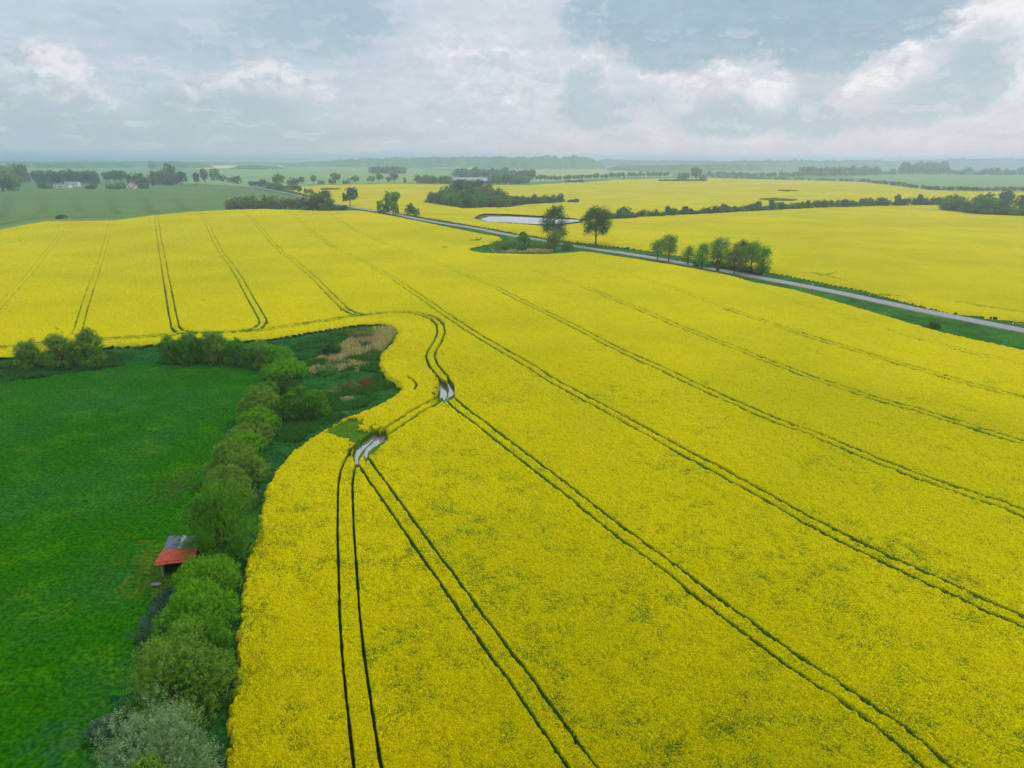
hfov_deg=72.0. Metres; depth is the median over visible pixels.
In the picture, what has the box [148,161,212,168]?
distant forest
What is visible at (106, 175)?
village tree
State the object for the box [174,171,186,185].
village tree
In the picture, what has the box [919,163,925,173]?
belt tree
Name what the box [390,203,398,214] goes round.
field tree
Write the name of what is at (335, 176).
distant tree
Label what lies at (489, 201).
copse tree
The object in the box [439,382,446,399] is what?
puddle water
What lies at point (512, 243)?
island bush
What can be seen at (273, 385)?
bush
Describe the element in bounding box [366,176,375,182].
distant tree
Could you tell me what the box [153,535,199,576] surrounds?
field shelter
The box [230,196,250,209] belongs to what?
crest shrub
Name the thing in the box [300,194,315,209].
crest tree
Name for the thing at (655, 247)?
roadside tree
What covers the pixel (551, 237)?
roadside tree
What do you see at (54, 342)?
willow bush
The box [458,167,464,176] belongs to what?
barn wood tree
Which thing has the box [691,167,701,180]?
field tree
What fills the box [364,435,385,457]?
puddle water
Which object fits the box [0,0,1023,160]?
sky
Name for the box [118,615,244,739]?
willow bush
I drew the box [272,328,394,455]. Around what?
rough grass
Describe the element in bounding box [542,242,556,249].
island bush
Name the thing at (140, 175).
village tree
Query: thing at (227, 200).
crest shrub
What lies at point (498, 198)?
copse tree
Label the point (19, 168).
village tree
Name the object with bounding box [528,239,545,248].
island bush
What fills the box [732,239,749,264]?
roadside tree
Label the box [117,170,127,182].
village tree
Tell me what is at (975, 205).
thicket shrub
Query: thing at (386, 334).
reeds
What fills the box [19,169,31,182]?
village tree
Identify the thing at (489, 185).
copse tree
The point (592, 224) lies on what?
roadside tree
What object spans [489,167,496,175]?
barn wood tree
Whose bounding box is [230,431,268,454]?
bush
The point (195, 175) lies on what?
village tree
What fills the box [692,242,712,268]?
roadside tree
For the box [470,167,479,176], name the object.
barn wood tree
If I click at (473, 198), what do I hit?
copse tree
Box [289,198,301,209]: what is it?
crest shrub
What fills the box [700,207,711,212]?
hedge shrub
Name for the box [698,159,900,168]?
distant forest
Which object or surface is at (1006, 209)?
thicket shrub
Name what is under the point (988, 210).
thicket shrub
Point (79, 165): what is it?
distant forest
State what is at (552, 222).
roadside tree
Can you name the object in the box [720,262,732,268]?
verge shrub
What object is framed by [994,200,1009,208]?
thicket shrub
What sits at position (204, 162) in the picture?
distant forest
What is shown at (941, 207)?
thicket shrub
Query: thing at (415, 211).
field tree
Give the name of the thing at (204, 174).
village tree
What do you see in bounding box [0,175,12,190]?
village tree
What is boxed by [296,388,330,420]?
bush
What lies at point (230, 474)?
willow bush
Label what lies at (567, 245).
island bush
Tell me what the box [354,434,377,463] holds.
puddle water
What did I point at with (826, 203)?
hedge shrub
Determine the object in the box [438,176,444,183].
barn wood tree
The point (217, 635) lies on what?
bush
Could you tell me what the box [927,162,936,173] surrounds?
belt tree
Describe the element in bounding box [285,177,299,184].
distant tree
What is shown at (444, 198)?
copse tree
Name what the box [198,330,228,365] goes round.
willow bush
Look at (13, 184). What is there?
village tree
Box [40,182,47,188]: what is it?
village shrub
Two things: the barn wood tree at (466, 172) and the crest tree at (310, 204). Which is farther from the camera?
the barn wood tree at (466, 172)
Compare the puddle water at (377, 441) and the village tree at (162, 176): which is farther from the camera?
the village tree at (162, 176)
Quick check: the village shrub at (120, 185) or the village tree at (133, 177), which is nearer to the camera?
the village shrub at (120, 185)
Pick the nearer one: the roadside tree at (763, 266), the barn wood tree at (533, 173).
the roadside tree at (763, 266)
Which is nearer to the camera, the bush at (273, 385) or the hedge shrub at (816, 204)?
the bush at (273, 385)
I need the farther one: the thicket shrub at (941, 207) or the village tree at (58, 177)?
the village tree at (58, 177)
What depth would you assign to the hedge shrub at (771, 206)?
629.10 m
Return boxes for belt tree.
[799,166,805,175]
[806,167,812,175]
[818,167,822,175]
[823,166,829,175]
[832,167,838,175]
[840,168,847,175]
[849,165,855,175]
[851,166,857,175]
[860,166,866,175]
[875,168,880,175]
[897,161,907,173]
[907,164,914,173]
[914,162,919,173]
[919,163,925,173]
[923,161,930,173]
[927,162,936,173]
[935,163,945,174]
[940,161,949,172]
[943,167,950,173]
[957,170,966,174]
[981,168,988,174]
[987,168,993,174]
[992,167,1000,174]
[1016,167,1023,174]
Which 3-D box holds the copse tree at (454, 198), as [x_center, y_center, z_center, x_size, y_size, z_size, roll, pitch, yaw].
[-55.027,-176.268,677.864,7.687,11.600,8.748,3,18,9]
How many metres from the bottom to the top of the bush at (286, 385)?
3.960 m
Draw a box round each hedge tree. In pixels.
[858,198,865,204]
[894,194,901,201]
[917,194,923,199]
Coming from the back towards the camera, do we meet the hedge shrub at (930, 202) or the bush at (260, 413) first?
the hedge shrub at (930, 202)
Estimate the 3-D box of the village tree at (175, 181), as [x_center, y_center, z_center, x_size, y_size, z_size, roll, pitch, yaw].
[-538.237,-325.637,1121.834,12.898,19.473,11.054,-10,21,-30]
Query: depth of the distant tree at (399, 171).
1966.42 m
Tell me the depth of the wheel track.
79.31 m
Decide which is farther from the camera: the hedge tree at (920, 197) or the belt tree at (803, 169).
the belt tree at (803, 169)
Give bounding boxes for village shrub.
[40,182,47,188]
[115,183,122,188]
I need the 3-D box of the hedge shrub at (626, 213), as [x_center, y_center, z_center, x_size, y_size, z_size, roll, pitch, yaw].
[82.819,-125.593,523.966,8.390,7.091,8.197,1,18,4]
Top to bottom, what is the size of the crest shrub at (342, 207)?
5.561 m
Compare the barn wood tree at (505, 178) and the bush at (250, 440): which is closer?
the bush at (250, 440)
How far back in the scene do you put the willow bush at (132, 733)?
47.67 m
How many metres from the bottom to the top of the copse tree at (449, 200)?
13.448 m
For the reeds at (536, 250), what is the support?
on the ground at (100, 479)
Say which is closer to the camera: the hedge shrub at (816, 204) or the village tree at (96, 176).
the hedge shrub at (816, 204)
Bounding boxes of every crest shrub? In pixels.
[223,199,232,209]
[226,199,242,209]
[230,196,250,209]
[240,194,258,208]
[244,196,258,208]
[257,200,268,208]
[261,194,278,208]
[268,200,279,209]
[273,201,284,209]
[279,197,290,209]
[283,197,299,209]
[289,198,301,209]
[337,204,347,210]
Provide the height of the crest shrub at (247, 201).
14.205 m
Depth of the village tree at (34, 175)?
1152.75 m
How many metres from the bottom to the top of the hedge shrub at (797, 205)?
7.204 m
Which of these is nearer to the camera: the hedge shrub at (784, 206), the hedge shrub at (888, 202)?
the hedge shrub at (784, 206)
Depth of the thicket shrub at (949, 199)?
643.83 m
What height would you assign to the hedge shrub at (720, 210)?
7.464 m
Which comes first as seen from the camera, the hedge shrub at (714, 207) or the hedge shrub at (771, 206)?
the hedge shrub at (714, 207)
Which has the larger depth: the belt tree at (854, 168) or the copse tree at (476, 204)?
the belt tree at (854, 168)
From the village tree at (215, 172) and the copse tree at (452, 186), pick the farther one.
the village tree at (215, 172)
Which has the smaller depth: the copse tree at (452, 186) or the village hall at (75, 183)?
the copse tree at (452, 186)
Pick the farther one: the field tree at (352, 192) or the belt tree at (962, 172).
the belt tree at (962, 172)
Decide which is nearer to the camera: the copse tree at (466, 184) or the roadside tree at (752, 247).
the roadside tree at (752, 247)
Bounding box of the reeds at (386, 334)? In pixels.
[328,324,396,362]
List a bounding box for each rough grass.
[0,349,135,382]
[83,710,130,747]
[134,583,183,645]
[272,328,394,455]
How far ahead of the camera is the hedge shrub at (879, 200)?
699.03 m
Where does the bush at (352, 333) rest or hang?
on the ground at (100, 479)
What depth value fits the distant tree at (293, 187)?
895.02 m
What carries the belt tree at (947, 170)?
on the ground at (100, 479)
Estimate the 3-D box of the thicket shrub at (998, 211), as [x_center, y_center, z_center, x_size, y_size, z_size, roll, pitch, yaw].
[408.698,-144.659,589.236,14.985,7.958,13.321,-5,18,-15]
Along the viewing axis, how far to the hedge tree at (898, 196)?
700.38 m
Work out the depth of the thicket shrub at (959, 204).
626.93 m
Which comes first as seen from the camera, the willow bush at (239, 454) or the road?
the willow bush at (239, 454)
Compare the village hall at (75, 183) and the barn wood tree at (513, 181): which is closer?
the village hall at (75, 183)
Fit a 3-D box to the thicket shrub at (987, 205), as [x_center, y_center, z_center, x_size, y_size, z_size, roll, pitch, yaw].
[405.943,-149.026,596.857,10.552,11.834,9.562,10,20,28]
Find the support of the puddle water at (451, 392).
on the ground at (100, 479)
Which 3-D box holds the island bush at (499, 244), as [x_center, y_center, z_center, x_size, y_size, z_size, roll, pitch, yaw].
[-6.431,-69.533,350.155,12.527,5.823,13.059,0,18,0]
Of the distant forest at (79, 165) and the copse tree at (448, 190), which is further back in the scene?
the distant forest at (79, 165)
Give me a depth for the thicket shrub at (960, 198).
646.79 m
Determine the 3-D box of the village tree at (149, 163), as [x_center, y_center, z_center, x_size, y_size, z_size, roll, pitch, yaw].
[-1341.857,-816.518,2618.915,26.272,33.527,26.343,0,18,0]
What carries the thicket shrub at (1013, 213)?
on the ground at (100, 479)
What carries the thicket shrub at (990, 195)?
on the ground at (100, 479)
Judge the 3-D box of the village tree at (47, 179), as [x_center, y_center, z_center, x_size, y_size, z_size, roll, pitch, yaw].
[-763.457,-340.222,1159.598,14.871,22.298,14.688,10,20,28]
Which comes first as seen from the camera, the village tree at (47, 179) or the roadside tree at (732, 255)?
the roadside tree at (732, 255)
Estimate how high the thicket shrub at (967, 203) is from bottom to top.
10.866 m
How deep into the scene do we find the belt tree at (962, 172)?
2201.83 m
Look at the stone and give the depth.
75.90 m
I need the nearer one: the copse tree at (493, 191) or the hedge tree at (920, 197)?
the hedge tree at (920, 197)
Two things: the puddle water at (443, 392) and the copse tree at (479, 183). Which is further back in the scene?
the copse tree at (479, 183)
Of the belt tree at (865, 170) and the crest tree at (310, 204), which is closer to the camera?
the crest tree at (310, 204)
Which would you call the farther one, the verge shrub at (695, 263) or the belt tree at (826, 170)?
the belt tree at (826, 170)
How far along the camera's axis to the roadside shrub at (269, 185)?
1038.11 m
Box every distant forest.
[0,157,310,160]
[0,160,290,164]
[0,162,134,167]
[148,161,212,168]
[230,165,285,169]
[283,156,516,167]
[508,155,605,168]
[597,159,714,164]
[607,163,761,170]
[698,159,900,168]
[889,157,1023,166]
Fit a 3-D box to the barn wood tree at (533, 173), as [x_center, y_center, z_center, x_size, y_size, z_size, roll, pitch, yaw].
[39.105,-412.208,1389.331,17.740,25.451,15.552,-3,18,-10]
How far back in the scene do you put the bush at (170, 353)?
156.33 m
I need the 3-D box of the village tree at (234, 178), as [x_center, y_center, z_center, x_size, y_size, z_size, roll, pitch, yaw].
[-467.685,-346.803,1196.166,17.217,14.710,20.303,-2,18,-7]
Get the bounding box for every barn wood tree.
[424,175,431,183]
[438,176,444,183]
[451,168,458,176]
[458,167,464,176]
[462,168,471,176]
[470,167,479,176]
[482,170,489,176]
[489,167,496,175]
[495,174,502,183]
[503,174,508,183]
[511,176,517,183]
[517,175,523,183]
[530,169,535,180]
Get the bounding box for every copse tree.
[427,192,434,202]
[434,192,441,203]
[440,194,451,204]
[445,187,452,193]
[446,193,458,205]
[449,181,458,191]
[451,195,457,205]
[452,179,463,191]
[455,198,466,207]
[461,196,471,207]
[462,180,471,190]
[467,195,478,207]
[473,198,482,207]
[474,179,483,186]
[480,195,488,206]
[484,182,494,191]
[485,196,493,206]
[488,189,499,196]
[490,195,500,206]
[499,198,508,206]
[511,197,516,205]
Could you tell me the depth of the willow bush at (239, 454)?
98.13 m
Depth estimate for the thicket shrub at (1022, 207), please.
599.16 m
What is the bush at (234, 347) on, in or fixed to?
on the ground at (100, 479)
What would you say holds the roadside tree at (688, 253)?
on the ground at (100, 479)
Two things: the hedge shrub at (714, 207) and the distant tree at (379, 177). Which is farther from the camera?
the distant tree at (379, 177)
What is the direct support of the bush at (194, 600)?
on the ground at (100, 479)
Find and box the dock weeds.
[340,378,375,390]
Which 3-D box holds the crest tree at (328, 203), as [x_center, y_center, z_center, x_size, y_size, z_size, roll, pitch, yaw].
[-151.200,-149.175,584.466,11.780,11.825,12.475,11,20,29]
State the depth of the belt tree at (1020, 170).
2213.23 m
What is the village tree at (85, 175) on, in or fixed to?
on the ground at (100, 479)
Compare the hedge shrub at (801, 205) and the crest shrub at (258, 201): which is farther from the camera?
the hedge shrub at (801, 205)
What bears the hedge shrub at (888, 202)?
on the ground at (100, 479)
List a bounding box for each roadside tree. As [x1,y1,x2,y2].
[538,201,569,238]
[542,229,563,251]
[579,205,615,245]
[649,238,664,260]
[657,231,681,261]
[680,245,695,263]
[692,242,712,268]
[706,237,731,270]
[724,244,749,273]
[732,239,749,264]
[741,240,766,272]
[749,244,774,274]
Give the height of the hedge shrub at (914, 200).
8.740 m
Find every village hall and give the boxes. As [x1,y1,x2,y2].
[51,184,72,187]
[64,182,80,185]
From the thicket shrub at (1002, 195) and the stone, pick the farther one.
the thicket shrub at (1002, 195)
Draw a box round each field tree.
[342,186,357,205]
[376,198,390,213]
[382,191,399,208]
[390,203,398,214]
[404,202,414,215]
[413,208,419,216]
[677,172,690,180]
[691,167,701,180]
[698,174,707,180]
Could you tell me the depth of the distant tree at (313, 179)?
1173.66 m
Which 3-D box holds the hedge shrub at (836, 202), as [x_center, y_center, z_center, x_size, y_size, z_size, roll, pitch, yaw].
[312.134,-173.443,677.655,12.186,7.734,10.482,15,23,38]
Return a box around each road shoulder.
[214,182,1023,332]
[228,183,1020,327]
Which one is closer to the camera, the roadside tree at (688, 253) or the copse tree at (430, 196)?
the roadside tree at (688, 253)
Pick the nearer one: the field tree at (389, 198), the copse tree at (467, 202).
the field tree at (389, 198)
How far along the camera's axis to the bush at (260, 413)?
117.09 m
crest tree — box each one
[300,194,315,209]
[307,194,321,210]
[310,189,332,209]
[322,197,335,210]
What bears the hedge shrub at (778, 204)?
on the ground at (100, 479)
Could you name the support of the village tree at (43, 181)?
on the ground at (100, 479)
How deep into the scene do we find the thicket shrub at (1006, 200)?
686.02 m
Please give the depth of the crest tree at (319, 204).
594.05 m
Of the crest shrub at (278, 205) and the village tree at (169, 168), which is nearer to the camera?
the crest shrub at (278, 205)
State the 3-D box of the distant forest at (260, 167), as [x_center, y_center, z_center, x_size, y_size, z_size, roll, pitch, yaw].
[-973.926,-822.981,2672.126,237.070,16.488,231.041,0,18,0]
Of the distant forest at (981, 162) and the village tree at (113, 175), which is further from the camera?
the distant forest at (981, 162)
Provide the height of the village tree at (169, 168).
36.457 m
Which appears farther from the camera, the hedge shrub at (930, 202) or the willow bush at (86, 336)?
the hedge shrub at (930, 202)
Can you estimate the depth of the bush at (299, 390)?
132.23 m
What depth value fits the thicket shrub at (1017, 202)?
709.40 m
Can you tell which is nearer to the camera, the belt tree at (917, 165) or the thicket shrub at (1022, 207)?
the thicket shrub at (1022, 207)
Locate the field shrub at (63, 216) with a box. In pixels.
[55,214,67,218]
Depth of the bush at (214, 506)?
78.64 m
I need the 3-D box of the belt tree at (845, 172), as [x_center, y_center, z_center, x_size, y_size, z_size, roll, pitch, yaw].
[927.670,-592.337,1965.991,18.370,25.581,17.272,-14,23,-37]
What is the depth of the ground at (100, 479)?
106.85 m
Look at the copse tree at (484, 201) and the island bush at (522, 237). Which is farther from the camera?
the copse tree at (484, 201)
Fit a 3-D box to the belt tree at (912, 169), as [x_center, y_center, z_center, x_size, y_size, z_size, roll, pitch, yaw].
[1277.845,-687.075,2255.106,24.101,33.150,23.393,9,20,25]
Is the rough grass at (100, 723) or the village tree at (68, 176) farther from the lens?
the village tree at (68, 176)
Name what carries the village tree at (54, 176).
on the ground at (100, 479)
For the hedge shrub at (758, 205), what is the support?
on the ground at (100, 479)
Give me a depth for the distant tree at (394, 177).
1261.36 m
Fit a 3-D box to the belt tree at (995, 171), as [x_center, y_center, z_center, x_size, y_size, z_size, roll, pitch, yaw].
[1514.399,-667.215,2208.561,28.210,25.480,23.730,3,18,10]
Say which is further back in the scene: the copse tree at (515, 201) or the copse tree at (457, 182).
the copse tree at (457, 182)
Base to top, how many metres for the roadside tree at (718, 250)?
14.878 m
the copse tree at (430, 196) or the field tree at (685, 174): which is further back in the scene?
the field tree at (685, 174)
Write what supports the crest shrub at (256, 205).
on the ground at (100, 479)
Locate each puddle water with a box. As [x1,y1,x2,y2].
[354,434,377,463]
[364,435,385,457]
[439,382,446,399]
[447,383,453,397]
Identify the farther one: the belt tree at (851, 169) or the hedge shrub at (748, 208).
the belt tree at (851, 169)
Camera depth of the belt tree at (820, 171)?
1947.91 m
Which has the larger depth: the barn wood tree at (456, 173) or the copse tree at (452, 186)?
the barn wood tree at (456, 173)
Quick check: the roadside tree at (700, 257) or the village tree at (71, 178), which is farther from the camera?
the village tree at (71, 178)
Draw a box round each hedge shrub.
[612,213,622,218]
[616,206,631,212]
[619,211,628,217]
[638,211,645,216]
[686,208,694,213]
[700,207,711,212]
[709,205,718,212]
[712,205,722,212]
[731,206,738,211]
[741,204,753,210]
[751,203,760,210]
[766,204,774,209]
[774,202,783,208]
[778,201,786,208]
[790,202,800,208]
[795,202,805,208]
[811,201,821,207]
[820,199,827,206]
[831,200,842,206]
[864,197,873,205]
[875,197,887,205]
[878,197,889,205]
[908,197,918,204]
[915,199,924,204]
[924,200,934,204]
[929,198,938,204]
[930,196,941,204]
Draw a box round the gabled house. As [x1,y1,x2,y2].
[127,182,136,188]
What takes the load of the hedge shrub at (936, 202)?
on the ground at (100, 479)
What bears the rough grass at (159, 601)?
on the ground at (100, 479)
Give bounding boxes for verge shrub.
[693,261,700,266]
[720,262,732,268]
[742,264,752,271]
[929,320,940,328]
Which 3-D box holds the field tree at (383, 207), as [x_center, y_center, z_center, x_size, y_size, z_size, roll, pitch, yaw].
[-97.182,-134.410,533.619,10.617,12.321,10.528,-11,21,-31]
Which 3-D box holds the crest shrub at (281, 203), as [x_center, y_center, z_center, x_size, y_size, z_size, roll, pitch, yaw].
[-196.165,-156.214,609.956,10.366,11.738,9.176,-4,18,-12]
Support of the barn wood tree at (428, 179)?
on the ground at (100, 479)
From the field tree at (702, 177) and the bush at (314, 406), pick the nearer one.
the bush at (314, 406)
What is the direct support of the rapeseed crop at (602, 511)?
on the ground at (100, 479)
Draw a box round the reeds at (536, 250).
[491,247,553,252]
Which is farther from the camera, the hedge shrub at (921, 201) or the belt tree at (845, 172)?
the belt tree at (845, 172)
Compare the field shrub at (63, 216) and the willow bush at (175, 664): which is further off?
the field shrub at (63, 216)
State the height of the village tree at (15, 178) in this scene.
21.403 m
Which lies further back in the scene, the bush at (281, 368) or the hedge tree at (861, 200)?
the hedge tree at (861, 200)
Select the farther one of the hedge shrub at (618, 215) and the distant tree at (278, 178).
the distant tree at (278, 178)
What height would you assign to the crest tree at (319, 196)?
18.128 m
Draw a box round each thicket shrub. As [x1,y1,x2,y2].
[938,201,950,209]
[939,197,953,208]
[945,194,961,201]
[947,200,964,210]
[953,196,968,202]
[962,201,975,211]
[966,201,982,212]
[969,207,993,213]
[974,198,990,207]
[980,208,995,213]
[984,201,998,212]
[986,191,995,198]
[986,197,1000,204]
[991,206,1006,214]
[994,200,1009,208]
[998,190,1013,199]
[999,207,1011,214]
[1001,197,1013,204]
[1008,208,1022,215]
[1010,204,1023,210]
[1014,195,1022,204]
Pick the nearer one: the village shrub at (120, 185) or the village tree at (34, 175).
the village shrub at (120, 185)
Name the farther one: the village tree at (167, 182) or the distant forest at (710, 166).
the distant forest at (710, 166)
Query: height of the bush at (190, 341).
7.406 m
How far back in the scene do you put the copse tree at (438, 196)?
717.88 m
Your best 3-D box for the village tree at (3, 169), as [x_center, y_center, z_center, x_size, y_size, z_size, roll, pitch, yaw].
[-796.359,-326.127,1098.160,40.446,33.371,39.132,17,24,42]
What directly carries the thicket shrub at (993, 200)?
on the ground at (100, 479)
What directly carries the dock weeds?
on the ground at (100, 479)
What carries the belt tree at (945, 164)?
on the ground at (100, 479)
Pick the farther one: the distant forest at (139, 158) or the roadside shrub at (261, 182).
the distant forest at (139, 158)
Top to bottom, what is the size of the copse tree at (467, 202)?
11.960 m
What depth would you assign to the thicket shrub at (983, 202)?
621.46 m
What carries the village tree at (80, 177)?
on the ground at (100, 479)
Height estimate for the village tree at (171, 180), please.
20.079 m
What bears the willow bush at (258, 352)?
on the ground at (100, 479)
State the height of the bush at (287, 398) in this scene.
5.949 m
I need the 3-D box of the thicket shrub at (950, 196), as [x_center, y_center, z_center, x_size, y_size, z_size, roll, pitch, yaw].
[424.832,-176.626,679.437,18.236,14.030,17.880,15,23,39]
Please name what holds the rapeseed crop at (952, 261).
on the ground at (100, 479)
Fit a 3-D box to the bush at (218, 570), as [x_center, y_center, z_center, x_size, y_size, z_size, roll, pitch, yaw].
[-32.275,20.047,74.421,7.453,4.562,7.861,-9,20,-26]
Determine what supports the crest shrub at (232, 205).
on the ground at (100, 479)
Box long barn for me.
[452,177,488,182]
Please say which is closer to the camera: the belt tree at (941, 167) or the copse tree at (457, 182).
the copse tree at (457, 182)
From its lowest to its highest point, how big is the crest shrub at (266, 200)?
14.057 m
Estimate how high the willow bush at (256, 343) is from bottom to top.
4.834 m
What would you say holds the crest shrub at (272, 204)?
on the ground at (100, 479)
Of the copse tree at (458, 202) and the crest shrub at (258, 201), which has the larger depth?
the copse tree at (458, 202)
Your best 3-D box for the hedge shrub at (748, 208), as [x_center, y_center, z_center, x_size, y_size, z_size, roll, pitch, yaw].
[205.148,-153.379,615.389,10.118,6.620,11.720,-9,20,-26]
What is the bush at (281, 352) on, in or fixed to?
on the ground at (100, 479)
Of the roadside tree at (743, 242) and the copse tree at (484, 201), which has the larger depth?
the copse tree at (484, 201)
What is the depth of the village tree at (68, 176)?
1166.10 m
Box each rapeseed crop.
[0,209,1023,767]
[286,178,1023,321]
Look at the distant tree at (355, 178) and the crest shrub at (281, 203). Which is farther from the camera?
the distant tree at (355, 178)
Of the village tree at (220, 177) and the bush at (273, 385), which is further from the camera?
the village tree at (220, 177)
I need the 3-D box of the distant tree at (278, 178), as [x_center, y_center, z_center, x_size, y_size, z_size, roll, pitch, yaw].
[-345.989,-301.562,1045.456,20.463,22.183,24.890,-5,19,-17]
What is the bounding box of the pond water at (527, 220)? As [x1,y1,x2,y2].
[480,216,578,223]
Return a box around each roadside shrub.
[258,179,267,186]
[264,182,273,187]
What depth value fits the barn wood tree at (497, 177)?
1226.34 m
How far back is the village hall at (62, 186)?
1013.93 m
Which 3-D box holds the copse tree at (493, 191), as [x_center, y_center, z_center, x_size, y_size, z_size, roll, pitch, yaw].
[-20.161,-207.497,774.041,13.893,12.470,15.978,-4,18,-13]
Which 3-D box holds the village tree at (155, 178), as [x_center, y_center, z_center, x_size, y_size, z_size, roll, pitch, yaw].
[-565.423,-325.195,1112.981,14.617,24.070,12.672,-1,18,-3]
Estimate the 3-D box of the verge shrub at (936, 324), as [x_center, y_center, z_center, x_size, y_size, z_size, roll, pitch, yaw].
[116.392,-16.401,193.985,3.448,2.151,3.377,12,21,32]
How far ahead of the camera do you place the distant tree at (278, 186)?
960.18 m
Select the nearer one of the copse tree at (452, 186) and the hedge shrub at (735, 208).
the hedge shrub at (735, 208)
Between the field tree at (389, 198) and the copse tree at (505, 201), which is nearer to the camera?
the field tree at (389, 198)
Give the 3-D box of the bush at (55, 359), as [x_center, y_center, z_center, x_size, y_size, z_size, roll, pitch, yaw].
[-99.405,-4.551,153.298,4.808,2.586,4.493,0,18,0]
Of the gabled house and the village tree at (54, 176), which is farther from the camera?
the village tree at (54, 176)
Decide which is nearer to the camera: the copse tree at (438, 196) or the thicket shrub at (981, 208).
the thicket shrub at (981, 208)
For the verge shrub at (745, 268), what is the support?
on the ground at (100, 479)
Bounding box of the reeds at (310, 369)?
[308,353,368,372]
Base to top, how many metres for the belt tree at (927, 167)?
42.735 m
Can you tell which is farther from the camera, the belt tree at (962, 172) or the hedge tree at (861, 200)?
the belt tree at (962, 172)
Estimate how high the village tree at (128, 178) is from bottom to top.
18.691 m
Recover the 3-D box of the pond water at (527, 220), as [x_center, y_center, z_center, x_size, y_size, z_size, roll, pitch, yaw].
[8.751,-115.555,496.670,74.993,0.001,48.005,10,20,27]
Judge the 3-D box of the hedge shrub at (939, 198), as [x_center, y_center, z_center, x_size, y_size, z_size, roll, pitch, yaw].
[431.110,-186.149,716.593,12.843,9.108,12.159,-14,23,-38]
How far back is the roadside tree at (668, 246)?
311.90 m
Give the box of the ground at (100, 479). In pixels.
[0,159,1023,767]
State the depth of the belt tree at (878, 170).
2048.30 m
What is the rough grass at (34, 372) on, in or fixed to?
on the ground at (100, 479)
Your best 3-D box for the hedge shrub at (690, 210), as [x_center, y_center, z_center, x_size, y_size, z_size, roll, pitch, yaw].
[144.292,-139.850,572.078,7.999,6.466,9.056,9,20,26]
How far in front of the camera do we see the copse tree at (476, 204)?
654.89 m
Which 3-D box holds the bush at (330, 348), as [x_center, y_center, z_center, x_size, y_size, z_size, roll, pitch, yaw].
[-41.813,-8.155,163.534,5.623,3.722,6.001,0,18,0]
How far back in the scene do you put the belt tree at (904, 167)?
2247.05 m
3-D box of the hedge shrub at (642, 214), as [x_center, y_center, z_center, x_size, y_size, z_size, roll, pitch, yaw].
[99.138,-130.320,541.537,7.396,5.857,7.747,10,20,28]
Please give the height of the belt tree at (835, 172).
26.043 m
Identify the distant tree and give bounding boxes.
[271,173,285,183]
[272,184,283,190]
[284,184,297,190]
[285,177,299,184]
[310,174,316,184]
[330,172,340,180]
[351,175,359,180]
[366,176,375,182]
[376,173,382,182]
[389,172,398,182]
[397,167,403,173]
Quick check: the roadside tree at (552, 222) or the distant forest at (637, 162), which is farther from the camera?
the distant forest at (637, 162)
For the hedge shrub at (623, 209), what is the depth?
530.62 m
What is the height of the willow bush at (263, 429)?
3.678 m
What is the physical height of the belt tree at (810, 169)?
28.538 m
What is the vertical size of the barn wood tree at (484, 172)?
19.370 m
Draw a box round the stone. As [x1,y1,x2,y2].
[150,582,161,585]
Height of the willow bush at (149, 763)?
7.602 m
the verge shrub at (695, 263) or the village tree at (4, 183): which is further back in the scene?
the village tree at (4, 183)
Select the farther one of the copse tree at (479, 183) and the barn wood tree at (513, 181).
the barn wood tree at (513, 181)
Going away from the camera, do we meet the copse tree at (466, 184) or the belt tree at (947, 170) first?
the copse tree at (466, 184)
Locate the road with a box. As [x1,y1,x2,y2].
[216,182,1023,331]
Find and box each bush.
[11,337,47,368]
[39,327,77,370]
[43,357,63,368]
[66,327,108,366]
[89,683,227,767]
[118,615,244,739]
[123,750,167,767]
[150,577,240,650]
[155,334,185,364]
[168,478,265,564]
[169,553,244,601]
[175,331,205,365]
[194,463,258,515]
[194,615,239,690]
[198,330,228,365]
[200,437,270,489]
[222,337,247,366]
[225,419,277,445]
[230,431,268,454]
[235,345,259,368]
[235,384,283,421]
[235,403,282,431]
[242,339,268,350]
[245,380,283,403]
[252,342,270,369]
[257,344,296,369]
[259,357,308,382]
[275,376,300,394]
[276,387,303,421]
[293,383,307,401]
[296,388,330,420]
[320,341,341,356]
[342,326,375,339]
[489,240,510,249]
[500,237,522,249]
[516,234,531,249]
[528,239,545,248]
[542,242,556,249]
[560,242,573,250]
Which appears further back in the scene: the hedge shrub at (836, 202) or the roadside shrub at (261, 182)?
the roadside shrub at (261, 182)
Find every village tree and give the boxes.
[0,165,14,180]
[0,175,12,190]
[3,172,21,184]
[6,163,28,182]
[6,180,20,190]
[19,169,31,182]
[30,170,42,182]
[38,170,45,182]
[44,171,53,182]
[49,170,56,182]
[54,171,60,183]
[61,169,69,182]
[65,169,73,181]
[70,171,77,181]
[77,171,83,182]
[82,169,90,182]
[88,170,99,183]
[93,172,99,183]
[104,171,111,183]
[110,170,116,180]
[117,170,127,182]
[126,173,133,182]
[132,173,139,184]
[134,172,143,182]
[147,160,154,168]
[147,174,154,184]
[149,170,158,185]
[158,170,166,184]
[160,163,175,182]
[163,172,171,185]
[166,173,174,184]
[171,174,178,184]
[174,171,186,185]
[192,172,199,184]
[199,168,207,184]
[209,168,220,179]
[218,175,226,180]
[231,175,241,183]
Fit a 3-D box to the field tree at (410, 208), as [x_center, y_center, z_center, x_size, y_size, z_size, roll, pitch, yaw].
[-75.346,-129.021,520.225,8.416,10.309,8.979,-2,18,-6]

